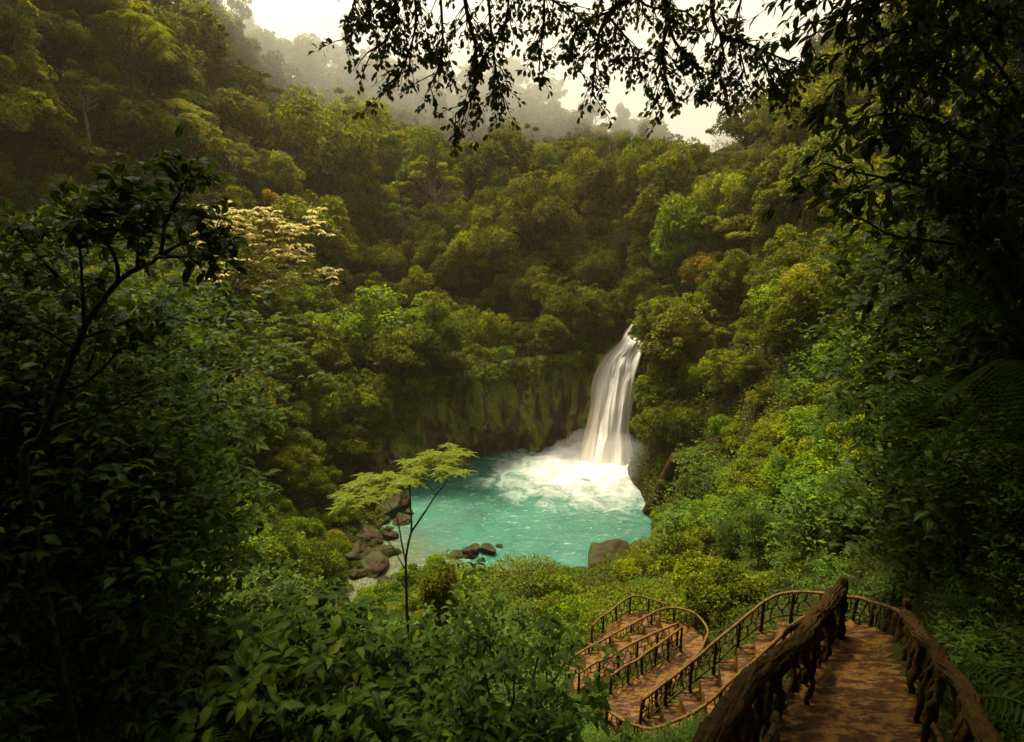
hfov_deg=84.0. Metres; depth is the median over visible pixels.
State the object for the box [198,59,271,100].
forest tree
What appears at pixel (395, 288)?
forest tree
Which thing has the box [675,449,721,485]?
broad leaved bush
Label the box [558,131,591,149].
bare limbed tree
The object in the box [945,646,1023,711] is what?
fern
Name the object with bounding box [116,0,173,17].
forest tree
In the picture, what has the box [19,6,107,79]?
forest tree
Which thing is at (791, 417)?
hillside bush
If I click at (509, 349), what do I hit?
hillside bush
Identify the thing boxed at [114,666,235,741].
leafy shrub
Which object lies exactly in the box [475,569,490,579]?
leafy shrub
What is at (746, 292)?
hillside bush
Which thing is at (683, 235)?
forest tree
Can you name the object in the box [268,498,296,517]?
hillside bush
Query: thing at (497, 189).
forest tree
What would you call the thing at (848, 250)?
forest tree
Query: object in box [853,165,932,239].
forest tree
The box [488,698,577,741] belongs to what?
leafy shrub
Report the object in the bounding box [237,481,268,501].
hillside bush
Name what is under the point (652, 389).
forest tree
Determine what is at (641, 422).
forest tree
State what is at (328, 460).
hillside bush
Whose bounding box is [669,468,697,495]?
broad leaved bush
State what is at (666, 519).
broad leaved bush
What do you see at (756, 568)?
plant
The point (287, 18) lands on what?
sky
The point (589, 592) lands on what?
undergrowth
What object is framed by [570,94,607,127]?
bare limbed tree
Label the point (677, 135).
forest tree
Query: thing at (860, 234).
forest tree
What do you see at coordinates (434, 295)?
forest tree
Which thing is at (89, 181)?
forest tree
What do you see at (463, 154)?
forest tree
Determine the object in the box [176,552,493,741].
broad leaved bush
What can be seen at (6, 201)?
forest tree
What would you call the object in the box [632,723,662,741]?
plant
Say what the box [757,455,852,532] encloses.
broad leaved bush
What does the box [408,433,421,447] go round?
hillside bush
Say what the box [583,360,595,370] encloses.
hillside bush
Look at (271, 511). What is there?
hillside bush
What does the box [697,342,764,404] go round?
forest tree
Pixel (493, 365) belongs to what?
hillside bush
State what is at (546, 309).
forest tree
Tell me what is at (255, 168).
forest tree
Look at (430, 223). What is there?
forest tree
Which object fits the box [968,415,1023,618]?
understorey tree
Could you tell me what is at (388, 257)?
forest tree
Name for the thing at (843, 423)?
hillside bush
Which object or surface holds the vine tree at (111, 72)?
on the ground at (12, 142)
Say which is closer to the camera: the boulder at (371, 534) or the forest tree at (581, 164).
the boulder at (371, 534)
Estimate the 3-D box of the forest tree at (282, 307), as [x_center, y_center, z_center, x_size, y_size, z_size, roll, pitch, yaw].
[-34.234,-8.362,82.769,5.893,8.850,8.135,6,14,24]
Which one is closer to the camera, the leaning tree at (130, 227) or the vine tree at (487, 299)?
the leaning tree at (130, 227)
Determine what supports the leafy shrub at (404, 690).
on the ground at (12, 142)
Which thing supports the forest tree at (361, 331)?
on the ground at (12, 142)
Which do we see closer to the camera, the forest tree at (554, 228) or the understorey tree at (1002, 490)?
the understorey tree at (1002, 490)
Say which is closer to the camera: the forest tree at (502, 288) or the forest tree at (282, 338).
the forest tree at (282, 338)
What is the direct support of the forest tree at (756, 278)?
on the ground at (12, 142)
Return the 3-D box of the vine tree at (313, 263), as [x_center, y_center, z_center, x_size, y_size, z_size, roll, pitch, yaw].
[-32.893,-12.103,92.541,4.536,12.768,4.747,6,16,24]
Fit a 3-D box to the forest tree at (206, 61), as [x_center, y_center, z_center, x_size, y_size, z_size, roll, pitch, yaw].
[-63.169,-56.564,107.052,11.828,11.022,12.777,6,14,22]
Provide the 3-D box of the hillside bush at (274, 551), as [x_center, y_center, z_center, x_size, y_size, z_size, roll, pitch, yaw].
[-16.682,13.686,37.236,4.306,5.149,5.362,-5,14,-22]
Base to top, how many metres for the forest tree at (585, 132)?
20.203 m
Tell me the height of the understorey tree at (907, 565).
4.383 m
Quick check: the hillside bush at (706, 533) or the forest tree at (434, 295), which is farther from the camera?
the forest tree at (434, 295)
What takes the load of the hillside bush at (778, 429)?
on the ground at (12, 142)
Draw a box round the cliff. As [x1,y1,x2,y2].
[332,351,683,487]
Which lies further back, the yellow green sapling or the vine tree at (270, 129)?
the vine tree at (270, 129)
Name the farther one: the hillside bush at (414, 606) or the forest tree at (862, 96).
the forest tree at (862, 96)
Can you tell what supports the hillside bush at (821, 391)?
on the ground at (12, 142)
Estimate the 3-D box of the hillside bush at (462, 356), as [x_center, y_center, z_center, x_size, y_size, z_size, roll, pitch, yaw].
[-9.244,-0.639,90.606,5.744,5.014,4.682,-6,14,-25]
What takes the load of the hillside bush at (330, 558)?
on the ground at (12, 142)
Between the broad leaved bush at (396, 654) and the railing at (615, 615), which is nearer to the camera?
the broad leaved bush at (396, 654)
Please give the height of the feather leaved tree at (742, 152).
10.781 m
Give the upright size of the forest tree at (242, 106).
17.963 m
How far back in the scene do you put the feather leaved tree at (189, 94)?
97.73 m
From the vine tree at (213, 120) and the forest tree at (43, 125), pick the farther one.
the vine tree at (213, 120)
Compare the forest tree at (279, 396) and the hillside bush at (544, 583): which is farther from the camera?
the forest tree at (279, 396)
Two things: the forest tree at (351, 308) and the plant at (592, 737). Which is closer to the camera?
the plant at (592, 737)
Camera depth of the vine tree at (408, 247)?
113.12 m
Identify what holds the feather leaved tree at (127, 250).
on the ground at (12, 142)
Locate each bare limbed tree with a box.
[43,58,115,141]
[212,0,252,23]
[276,83,328,118]
[338,123,399,178]
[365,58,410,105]
[366,34,396,57]
[383,197,422,247]
[401,155,464,215]
[420,114,453,141]
[426,74,453,98]
[537,152,568,184]
[546,73,568,98]
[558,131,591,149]
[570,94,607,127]
[598,205,635,271]
[616,294,628,322]
[673,184,687,216]
[704,146,742,168]
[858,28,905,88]
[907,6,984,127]
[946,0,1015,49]
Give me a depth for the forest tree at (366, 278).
107.75 m
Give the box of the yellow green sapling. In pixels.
[192,316,333,598]
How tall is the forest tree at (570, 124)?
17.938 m
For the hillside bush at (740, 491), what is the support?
on the ground at (12, 142)
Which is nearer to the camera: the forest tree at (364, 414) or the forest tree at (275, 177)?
the forest tree at (364, 414)
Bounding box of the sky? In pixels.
[218,0,888,150]
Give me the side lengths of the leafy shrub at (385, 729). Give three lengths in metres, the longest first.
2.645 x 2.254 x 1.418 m
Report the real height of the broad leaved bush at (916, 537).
5.040 m
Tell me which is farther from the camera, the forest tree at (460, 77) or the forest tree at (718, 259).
the forest tree at (460, 77)
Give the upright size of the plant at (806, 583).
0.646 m
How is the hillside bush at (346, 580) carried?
on the ground at (12, 142)
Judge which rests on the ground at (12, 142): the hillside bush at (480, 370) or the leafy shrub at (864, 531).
the leafy shrub at (864, 531)
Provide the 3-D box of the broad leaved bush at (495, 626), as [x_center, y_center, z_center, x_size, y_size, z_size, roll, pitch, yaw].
[-1.478,10.990,20.401,5.624,7.356,4.525,1,13,7]
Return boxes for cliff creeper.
[332,332,693,480]
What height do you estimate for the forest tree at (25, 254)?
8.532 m
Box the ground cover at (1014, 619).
[6,377,1023,741]
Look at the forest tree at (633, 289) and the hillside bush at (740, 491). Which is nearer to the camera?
the hillside bush at (740, 491)
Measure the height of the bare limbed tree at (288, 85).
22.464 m
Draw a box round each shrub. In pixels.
[0,663,57,741]
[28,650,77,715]
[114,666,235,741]
[192,561,215,585]
[196,598,229,621]
[211,589,258,613]
[212,714,265,741]
[214,561,237,581]
[236,563,267,582]
[261,712,348,741]
[264,706,323,740]
[282,653,336,686]
[338,670,443,741]
[383,593,402,604]
[387,664,414,700]
[406,692,467,741]
[416,562,460,640]
[437,698,546,741]
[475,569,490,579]
[480,586,492,595]
[480,677,517,699]
[485,593,512,607]
[486,692,528,723]
[487,682,524,704]
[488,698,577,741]
[497,578,518,592]
[500,602,514,611]
[512,656,571,688]
[513,640,571,671]
[518,666,579,713]
[524,623,547,644]
[544,689,578,724]
[546,623,581,647]
[549,619,579,631]
[833,500,875,537]
[867,573,920,606]
[931,612,1023,683]
[943,578,992,610]
[997,573,1023,616]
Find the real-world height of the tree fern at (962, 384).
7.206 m
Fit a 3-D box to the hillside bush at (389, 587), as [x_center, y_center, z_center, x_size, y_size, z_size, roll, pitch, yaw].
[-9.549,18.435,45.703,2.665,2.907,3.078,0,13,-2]
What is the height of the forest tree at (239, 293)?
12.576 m
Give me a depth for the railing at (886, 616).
18.62 m
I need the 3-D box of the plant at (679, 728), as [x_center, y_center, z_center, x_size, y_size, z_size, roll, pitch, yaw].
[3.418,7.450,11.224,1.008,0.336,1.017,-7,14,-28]
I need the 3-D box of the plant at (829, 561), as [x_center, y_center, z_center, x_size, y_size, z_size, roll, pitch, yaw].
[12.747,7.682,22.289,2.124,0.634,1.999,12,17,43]
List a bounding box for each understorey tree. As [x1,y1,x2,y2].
[0,192,324,671]
[0,237,289,696]
[0,241,257,741]
[0,274,251,728]
[0,309,284,721]
[0,463,215,726]
[0,517,123,738]
[4,273,287,626]
[709,507,748,559]
[732,490,793,568]
[760,446,793,497]
[775,489,830,555]
[784,112,1023,571]
[800,49,1023,592]
[805,459,877,538]
[808,410,840,455]
[839,273,1010,563]
[843,444,910,534]
[858,223,1023,589]
[869,482,966,590]
[898,386,1023,612]
[924,341,1023,605]
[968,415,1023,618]
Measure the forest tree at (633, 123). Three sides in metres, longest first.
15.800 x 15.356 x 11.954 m
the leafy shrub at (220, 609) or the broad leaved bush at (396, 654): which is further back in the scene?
the leafy shrub at (220, 609)
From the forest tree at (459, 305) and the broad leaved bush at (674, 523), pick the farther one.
the forest tree at (459, 305)
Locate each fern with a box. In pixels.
[199,721,254,741]
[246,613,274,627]
[837,192,1023,507]
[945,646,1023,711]
[957,626,1023,741]
[971,681,1023,740]
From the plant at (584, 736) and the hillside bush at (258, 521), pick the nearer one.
the plant at (584, 736)
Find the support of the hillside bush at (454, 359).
on the ledge
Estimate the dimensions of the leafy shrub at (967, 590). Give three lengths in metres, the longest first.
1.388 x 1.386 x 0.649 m
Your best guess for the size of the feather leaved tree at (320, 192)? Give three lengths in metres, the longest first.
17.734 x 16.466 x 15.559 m
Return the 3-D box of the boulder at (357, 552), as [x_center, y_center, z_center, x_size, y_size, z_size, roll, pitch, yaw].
[-17.777,19.853,61.894,4.367,1.838,3.382,-2,13,-7]
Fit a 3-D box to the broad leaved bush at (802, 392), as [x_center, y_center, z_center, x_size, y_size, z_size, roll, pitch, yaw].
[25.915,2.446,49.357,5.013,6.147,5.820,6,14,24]
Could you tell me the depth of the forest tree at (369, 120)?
138.74 m
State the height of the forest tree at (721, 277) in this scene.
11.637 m
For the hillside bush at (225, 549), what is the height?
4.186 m
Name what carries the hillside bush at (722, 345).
on the ground at (12, 142)
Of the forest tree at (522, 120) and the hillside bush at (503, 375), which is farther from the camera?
the forest tree at (522, 120)
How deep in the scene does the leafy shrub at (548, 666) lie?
26.77 m
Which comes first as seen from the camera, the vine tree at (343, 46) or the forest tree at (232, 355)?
the forest tree at (232, 355)
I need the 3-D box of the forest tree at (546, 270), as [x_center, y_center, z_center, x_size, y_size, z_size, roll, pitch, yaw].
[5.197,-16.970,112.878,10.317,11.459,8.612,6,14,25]
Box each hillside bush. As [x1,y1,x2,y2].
[202,531,241,562]
[232,529,257,562]
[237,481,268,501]
[238,445,255,456]
[238,492,267,524]
[239,537,291,587]
[246,523,275,566]
[248,513,267,527]
[248,526,300,558]
[249,464,268,481]
[251,495,275,503]
[261,506,280,529]
[267,529,311,571]
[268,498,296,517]
[268,510,295,534]
[269,493,287,511]
[279,511,310,538]
[282,400,311,427]
[283,507,327,539]
[293,533,313,551]
[298,560,328,587]
[303,536,350,585]
[306,456,327,477]
[311,476,337,500]
[312,529,353,553]
[315,465,341,482]
[316,452,333,467]
[318,433,338,457]
[318,510,348,529]
[331,497,362,525]
[332,574,348,584]
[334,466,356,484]
[337,481,360,499]
[342,293,359,310]
[346,525,357,535]
[347,560,363,570]
[355,580,398,606]
[363,514,372,523]
[368,541,380,547]
[372,375,405,392]
[373,393,401,413]
[375,579,404,604]
[376,367,414,394]
[376,466,390,473]
[381,383,407,401]
[381,526,393,534]
[390,563,428,586]
[392,596,432,626]
[401,376,434,392]
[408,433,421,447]
[408,594,422,610]
[421,553,445,576]
[435,562,462,573]
[439,351,474,364]
[440,356,461,371]
[440,570,481,607]
[462,340,492,360]
[466,599,506,627]
[472,374,480,379]
[473,366,485,374]
[482,372,497,384]
[488,363,499,372]
[489,345,517,358]
[490,368,499,377]
[500,371,509,379]
[508,359,527,367]
[511,573,563,620]
[525,569,579,605]
[537,363,554,375]
[546,594,593,624]
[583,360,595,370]
[613,554,665,582]
[649,531,706,575]
[650,503,673,523]
[658,470,680,487]
[665,519,685,537]
[670,401,701,415]
[671,549,730,595]
[674,395,705,410]
[677,440,706,459]
[681,497,727,533]
[681,560,766,626]
[683,525,717,555]
[703,379,723,395]
[703,413,741,438]
[703,494,727,506]
[713,436,741,460]
[714,467,730,486]
[716,330,735,349]
[718,480,743,509]
[721,457,771,496]
[726,485,771,511]
[732,329,755,344]
[732,507,770,544]
[737,436,756,458]
[741,285,760,298]
[744,385,780,406]
[749,441,777,463]
[753,414,777,432]
[754,428,782,446]
[757,456,802,493]
[766,410,785,432]
[767,449,793,465]
[770,414,799,441]
[777,436,828,471]
[781,437,857,494]
[782,405,831,447]
[807,466,877,511]
[811,379,877,422]
[812,328,867,361]
[825,414,873,467]
[830,317,854,331]
[838,410,905,460]
[847,358,894,394]
[851,305,878,324]
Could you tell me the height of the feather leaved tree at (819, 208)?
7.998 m
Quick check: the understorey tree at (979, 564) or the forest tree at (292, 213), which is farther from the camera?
the forest tree at (292, 213)
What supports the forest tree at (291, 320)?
on the ground at (12, 142)
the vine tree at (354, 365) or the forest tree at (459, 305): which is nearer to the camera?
the vine tree at (354, 365)
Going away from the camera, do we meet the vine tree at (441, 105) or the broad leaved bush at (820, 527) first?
the broad leaved bush at (820, 527)
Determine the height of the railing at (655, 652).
1.991 m
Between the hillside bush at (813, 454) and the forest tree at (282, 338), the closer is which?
the hillside bush at (813, 454)
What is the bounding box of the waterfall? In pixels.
[570,324,642,481]
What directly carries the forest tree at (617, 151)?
on the ground at (12, 142)
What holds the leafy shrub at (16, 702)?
on the ground at (12, 142)
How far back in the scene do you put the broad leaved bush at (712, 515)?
39.97 m
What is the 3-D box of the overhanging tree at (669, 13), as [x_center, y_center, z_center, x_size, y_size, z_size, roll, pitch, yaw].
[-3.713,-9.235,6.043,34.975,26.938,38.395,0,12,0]
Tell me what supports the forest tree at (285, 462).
on the ground at (12, 142)
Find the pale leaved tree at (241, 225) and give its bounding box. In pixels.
[190,200,343,375]
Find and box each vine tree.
[92,56,125,111]
[158,42,196,113]
[164,12,209,103]
[199,112,223,172]
[248,171,265,217]
[261,49,289,109]
[261,122,283,168]
[262,189,283,247]
[296,258,322,297]
[316,196,354,285]
[328,282,344,306]
[333,133,387,252]
[335,339,360,375]
[340,31,354,61]
[401,240,415,278]
[403,52,429,109]
[412,75,432,126]
[424,135,450,201]
[429,90,448,143]
[460,101,481,153]
[472,187,495,219]
[478,287,495,330]
[507,279,528,329]
[579,155,624,254]
[595,141,613,160]
[613,102,630,144]
[613,130,631,155]
[625,151,678,284]
[634,117,649,142]
[749,189,780,259]
[807,131,814,147]
[813,116,841,142]
[853,112,889,168]
[932,118,961,163]
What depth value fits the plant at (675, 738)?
8.84 m
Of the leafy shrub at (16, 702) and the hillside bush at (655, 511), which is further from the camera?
the hillside bush at (655, 511)
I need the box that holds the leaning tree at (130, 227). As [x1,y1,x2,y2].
[0,124,254,741]
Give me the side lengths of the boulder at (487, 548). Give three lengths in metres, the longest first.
2.289 x 1.636 x 1.182 m
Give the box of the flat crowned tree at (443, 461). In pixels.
[326,443,476,632]
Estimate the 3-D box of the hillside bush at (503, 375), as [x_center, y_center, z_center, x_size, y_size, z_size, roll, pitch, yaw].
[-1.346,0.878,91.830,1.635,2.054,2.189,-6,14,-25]
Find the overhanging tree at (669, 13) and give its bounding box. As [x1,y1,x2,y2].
[308,0,821,157]
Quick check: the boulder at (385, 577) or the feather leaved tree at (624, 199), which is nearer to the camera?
the boulder at (385, 577)
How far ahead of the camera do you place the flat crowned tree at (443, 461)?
28.66 m
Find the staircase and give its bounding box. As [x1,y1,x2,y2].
[569,611,931,741]
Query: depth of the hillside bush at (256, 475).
60.45 m
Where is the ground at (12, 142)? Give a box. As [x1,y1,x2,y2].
[0,0,1023,741]
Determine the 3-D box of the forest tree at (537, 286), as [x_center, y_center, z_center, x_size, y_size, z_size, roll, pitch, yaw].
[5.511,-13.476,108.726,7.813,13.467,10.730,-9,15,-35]
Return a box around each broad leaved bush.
[44,590,302,740]
[116,583,252,705]
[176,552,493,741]
[201,582,466,741]
[213,558,356,620]
[256,588,496,741]
[261,576,332,630]
[287,589,399,673]
[380,608,417,642]
[386,598,528,722]
[396,557,632,741]
[406,580,545,709]
[454,577,552,697]
[652,505,695,546]
[655,510,678,530]
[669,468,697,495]
[669,493,699,517]
[671,440,712,474]
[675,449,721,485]
[684,488,742,557]
[689,472,721,497]
[708,447,763,484]
[713,453,747,475]
[742,480,822,542]
[752,467,855,569]
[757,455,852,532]
[772,324,832,371]
[773,368,811,410]
[778,366,827,413]
[789,333,857,394]
[796,399,832,438]
[807,335,841,368]
[820,460,927,555]
[828,311,889,345]
[834,469,989,593]
[850,312,942,374]
[856,416,928,466]
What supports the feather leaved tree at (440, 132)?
on the ground at (12, 142)
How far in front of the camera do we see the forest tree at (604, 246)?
115.02 m
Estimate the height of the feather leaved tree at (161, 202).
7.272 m
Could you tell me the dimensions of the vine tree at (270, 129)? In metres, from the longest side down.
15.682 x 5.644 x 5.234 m
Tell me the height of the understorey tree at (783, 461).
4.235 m
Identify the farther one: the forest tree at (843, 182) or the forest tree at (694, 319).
the forest tree at (694, 319)
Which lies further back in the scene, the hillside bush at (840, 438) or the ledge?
the ledge
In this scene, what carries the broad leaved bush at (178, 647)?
on the ground at (12, 142)
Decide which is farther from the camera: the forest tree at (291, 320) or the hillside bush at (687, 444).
the forest tree at (291, 320)
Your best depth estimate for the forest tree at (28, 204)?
60.85 m
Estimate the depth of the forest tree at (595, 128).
177.64 m
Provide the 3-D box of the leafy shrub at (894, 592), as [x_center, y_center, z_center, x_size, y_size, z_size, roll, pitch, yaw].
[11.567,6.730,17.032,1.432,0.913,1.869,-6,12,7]
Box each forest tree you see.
[0,0,43,49]
[0,40,61,100]
[0,54,57,142]
[0,151,17,183]
[0,175,41,211]
[0,194,13,224]
[0,209,33,231]
[0,235,56,290]
[2,2,56,24]
[9,203,99,273]
[10,86,77,146]
[14,202,56,219]
[15,279,89,324]
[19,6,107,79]
[26,173,118,221]
[41,136,132,180]
[52,264,120,297]
[58,207,134,270]
[59,172,140,204]
[79,0,161,49]
[93,92,191,161]
[95,256,149,297]
[108,267,205,326]
[112,325,203,364]
[114,240,200,296]
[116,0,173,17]
[117,219,175,250]
[119,8,189,79]
[120,34,205,98]
[142,57,202,73]
[155,0,232,80]
[155,98,228,171]
[157,178,208,229]
[159,37,213,66]
[166,0,243,40]
[173,321,263,397]
[174,329,232,366]
[190,182,240,201]
[190,263,240,326]
[194,190,249,233]
[196,251,228,264]
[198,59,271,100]
[198,81,280,136]
[202,247,276,329]
[203,373,292,449]
[206,169,259,210]
[216,67,283,101]
[217,20,266,68]
[218,412,250,436]
[221,127,258,157]
[221,155,263,184]
[226,235,266,256]
[228,9,260,39]
[228,370,295,414]
[234,221,261,240]
[236,148,305,197]
[239,246,271,272]
[243,337,294,380]
[244,28,286,62]
[248,435,320,499]
[249,222,277,247]
[250,54,283,80]
[250,285,299,322]
[252,258,284,305]
[256,63,311,100]
[256,98,294,138]
[256,134,281,148]
[258,324,298,341]
[260,313,314,337]
[261,193,357,263]
[263,85,382,196]
[267,427,325,462]
[270,268,322,314]
[272,340,323,399]
[274,191,301,207]
[278,37,301,78]
[280,317,322,353]
[281,189,349,260]
[283,32,328,83]
[283,306,334,337]
[287,316,353,369]
[289,84,352,117]
[293,33,335,63]
[294,359,389,419]
[299,284,343,326]
[306,382,379,430]
[314,87,399,151]
[315,41,348,85]
[316,418,381,469]
[318,284,446,364]
[324,73,355,104]
[325,48,380,92]
[331,385,382,421]
[337,299,379,321]
[342,225,369,282]
[343,286,387,304]
[346,84,394,125]
[347,271,392,289]
[360,237,411,278]
[366,325,437,377]
[367,78,412,104]
[370,136,419,199]
[372,48,398,78]
[373,124,449,157]
[376,296,401,368]
[379,180,426,221]
[385,115,425,138]
[385,279,416,305]
[388,105,425,127]
[394,125,458,200]
[400,265,433,307]
[404,202,465,267]
[408,297,471,371]
[410,227,447,269]
[416,290,460,314]
[420,56,452,82]
[427,254,480,301]
[429,286,459,302]
[438,189,478,235]
[440,214,527,287]
[442,133,482,151]
[445,141,476,199]
[447,63,487,100]
[447,205,516,278]
[450,302,473,315]
[451,304,513,351]
[453,94,490,124]
[457,121,544,191]
[457,297,484,311]
[465,196,473,210]
[472,166,531,215]
[475,121,534,142]
[476,80,512,125]
[479,198,528,238]
[484,117,539,158]
[485,55,531,86]
[489,270,531,311]
[491,163,581,263]
[497,104,545,141]
[503,85,537,117]
[504,317,539,348]
[508,191,540,249]
[509,158,547,190]
[510,256,563,284]
[512,90,543,119]
[514,83,565,105]
[521,265,561,312]
[527,223,595,277]
[530,141,573,178]
[532,314,576,357]
[533,286,575,328]
[536,98,569,140]
[537,275,586,304]
[539,198,578,237]
[541,135,564,145]
[546,279,624,342]
[550,144,615,222]
[553,285,621,300]
[554,136,603,209]
[555,109,590,138]
[561,242,618,287]
[564,122,601,148]
[582,236,620,262]
[590,125,610,148]
[592,122,633,147]
[604,123,625,133]
[607,135,698,233]
[613,140,654,205]
[615,266,669,309]
[622,115,658,137]
[626,283,696,340]
[629,403,671,452]
[630,118,672,142]
[630,149,691,199]
[630,291,729,366]
[632,363,692,415]
[637,302,731,369]
[643,330,718,383]
[646,132,661,142]
[646,400,706,448]
[649,192,716,295]
[652,133,685,156]
[672,190,689,200]
[676,251,727,294]
[676,358,709,397]
[680,168,739,237]
[684,137,712,179]
[684,169,757,255]
[690,339,721,368]
[693,284,725,319]
[694,158,735,175]
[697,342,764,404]
[698,254,738,302]
[699,210,786,256]
[702,247,758,313]
[705,83,769,158]
[710,166,726,176]
[721,149,767,177]
[729,295,787,362]
[733,254,764,277]
[739,142,796,218]
[742,259,778,290]
[743,89,782,161]
[746,263,846,355]
[749,304,832,378]
[757,256,873,333]
[758,77,801,131]
[760,96,811,156]
[762,223,810,268]
[765,242,817,285]
[770,140,811,173]
[776,132,837,228]
[784,228,830,254]
[785,42,871,131]
[790,54,857,94]
[801,140,859,192]
[805,219,847,264]
[807,15,855,65]
[812,270,859,294]
[816,153,893,217]
[819,27,897,64]
[825,209,873,284]
[827,104,882,156]
[836,171,889,226]
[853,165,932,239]
[853,228,936,277]
[854,224,895,281]
[856,58,900,103]
[865,55,952,143]
[871,96,881,107]
[872,2,902,46]
[880,0,921,35]
[931,46,1022,113]
[939,83,1005,119]
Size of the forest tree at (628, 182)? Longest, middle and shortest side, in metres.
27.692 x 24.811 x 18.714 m
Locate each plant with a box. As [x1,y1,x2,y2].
[502,586,519,602]
[566,727,593,741]
[571,728,605,741]
[581,730,604,740]
[582,732,619,741]
[584,724,604,741]
[585,731,600,741]
[628,573,654,585]
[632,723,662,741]
[632,732,666,741]
[639,724,674,741]
[640,731,663,741]
[651,579,680,595]
[653,726,688,741]
[658,720,698,741]
[659,721,696,741]
[662,716,691,741]
[662,726,694,741]
[669,715,689,732]
[672,712,698,740]
[673,709,697,733]
[684,712,709,732]
[730,573,774,601]
[734,560,764,575]
[735,544,761,562]
[745,549,771,565]
[747,562,768,578]
[756,547,781,567]
[763,545,800,576]
[765,549,791,565]
[778,569,818,589]
[805,552,848,585]
[807,547,844,568]
[815,568,862,601]
[860,565,896,593]
[929,584,986,628]
[955,592,1003,624]
[989,626,1023,667]
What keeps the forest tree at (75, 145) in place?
on the ground at (12, 142)
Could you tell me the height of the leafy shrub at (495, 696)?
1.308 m
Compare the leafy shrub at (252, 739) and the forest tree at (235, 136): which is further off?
the forest tree at (235, 136)
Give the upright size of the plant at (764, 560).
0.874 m
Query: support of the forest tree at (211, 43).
on the ground at (12, 142)
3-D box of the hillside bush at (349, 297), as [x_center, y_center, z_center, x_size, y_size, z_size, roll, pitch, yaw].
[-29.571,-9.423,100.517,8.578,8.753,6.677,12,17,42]
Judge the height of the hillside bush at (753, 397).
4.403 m
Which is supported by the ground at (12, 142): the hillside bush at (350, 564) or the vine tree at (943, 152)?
the vine tree at (943, 152)
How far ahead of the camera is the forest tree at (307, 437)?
63.77 m
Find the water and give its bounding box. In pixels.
[330,444,651,604]
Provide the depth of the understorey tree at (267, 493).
14.84 m
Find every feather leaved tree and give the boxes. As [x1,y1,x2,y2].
[57,0,125,37]
[87,9,183,92]
[123,239,159,253]
[132,98,214,171]
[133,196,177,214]
[179,89,209,109]
[191,138,258,185]
[293,391,325,432]
[295,161,308,181]
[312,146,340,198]
[371,184,399,236]
[407,267,433,276]
[422,127,449,144]
[620,196,628,212]
[685,174,706,186]
[727,149,768,163]
[728,354,770,390]
[767,179,793,222]
[804,197,830,226]
[843,101,875,115]
[852,156,901,173]
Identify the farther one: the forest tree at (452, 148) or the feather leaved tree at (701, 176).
the forest tree at (452, 148)
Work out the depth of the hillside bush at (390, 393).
80.22 m
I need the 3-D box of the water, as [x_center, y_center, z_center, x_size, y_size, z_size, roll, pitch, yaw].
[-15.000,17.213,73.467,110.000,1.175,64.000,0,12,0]
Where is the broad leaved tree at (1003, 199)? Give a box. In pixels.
[728,0,1023,424]
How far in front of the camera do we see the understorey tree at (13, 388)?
11.02 m
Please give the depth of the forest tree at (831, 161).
68.83 m
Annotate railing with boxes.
[568,607,708,717]
[577,622,678,695]
[590,595,669,642]
[605,615,804,737]
[608,625,682,701]
[639,590,901,724]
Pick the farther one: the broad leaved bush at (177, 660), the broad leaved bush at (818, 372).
the broad leaved bush at (818, 372)
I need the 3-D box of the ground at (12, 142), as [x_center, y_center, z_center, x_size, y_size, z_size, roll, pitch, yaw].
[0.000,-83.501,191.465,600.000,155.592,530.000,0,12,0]
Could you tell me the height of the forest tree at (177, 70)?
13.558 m
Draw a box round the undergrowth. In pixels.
[1,0,1023,650]
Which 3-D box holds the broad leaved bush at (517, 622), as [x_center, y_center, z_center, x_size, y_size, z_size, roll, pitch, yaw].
[-0.938,13.330,25.617,6.256,7.417,6.286,6,14,24]
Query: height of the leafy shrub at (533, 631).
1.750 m
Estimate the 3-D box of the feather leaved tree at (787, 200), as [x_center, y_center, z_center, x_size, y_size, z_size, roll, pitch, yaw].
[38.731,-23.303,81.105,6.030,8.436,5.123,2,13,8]
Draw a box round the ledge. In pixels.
[369,339,687,398]
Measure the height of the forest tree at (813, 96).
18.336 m
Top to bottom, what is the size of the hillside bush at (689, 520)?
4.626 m
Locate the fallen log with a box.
[642,452,680,515]
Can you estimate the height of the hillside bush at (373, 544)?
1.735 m
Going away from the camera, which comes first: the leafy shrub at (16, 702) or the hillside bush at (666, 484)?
the leafy shrub at (16, 702)
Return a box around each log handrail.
[691,575,848,741]
[892,598,1003,741]
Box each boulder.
[343,540,366,560]
[348,563,366,577]
[358,523,382,544]
[358,551,389,578]
[362,547,370,557]
[367,545,402,558]
[374,515,389,524]
[377,489,409,515]
[377,575,389,581]
[382,530,398,538]
[392,512,410,525]
[449,549,462,558]
[461,543,479,558]
[480,543,496,552]
[588,539,628,567]
[589,562,597,567]
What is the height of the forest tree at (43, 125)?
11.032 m
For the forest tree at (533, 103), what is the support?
on the ground at (12, 142)
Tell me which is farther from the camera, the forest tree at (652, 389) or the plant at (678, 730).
the forest tree at (652, 389)
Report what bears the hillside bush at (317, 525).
on the ground at (12, 142)
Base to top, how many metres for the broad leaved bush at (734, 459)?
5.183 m
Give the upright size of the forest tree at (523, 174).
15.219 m
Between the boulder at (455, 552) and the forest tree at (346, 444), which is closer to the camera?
the boulder at (455, 552)
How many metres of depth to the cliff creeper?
88.81 m
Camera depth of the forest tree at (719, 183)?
91.24 m
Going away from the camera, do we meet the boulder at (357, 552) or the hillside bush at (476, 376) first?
the boulder at (357, 552)
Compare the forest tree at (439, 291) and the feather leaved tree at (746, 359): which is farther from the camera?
the forest tree at (439, 291)

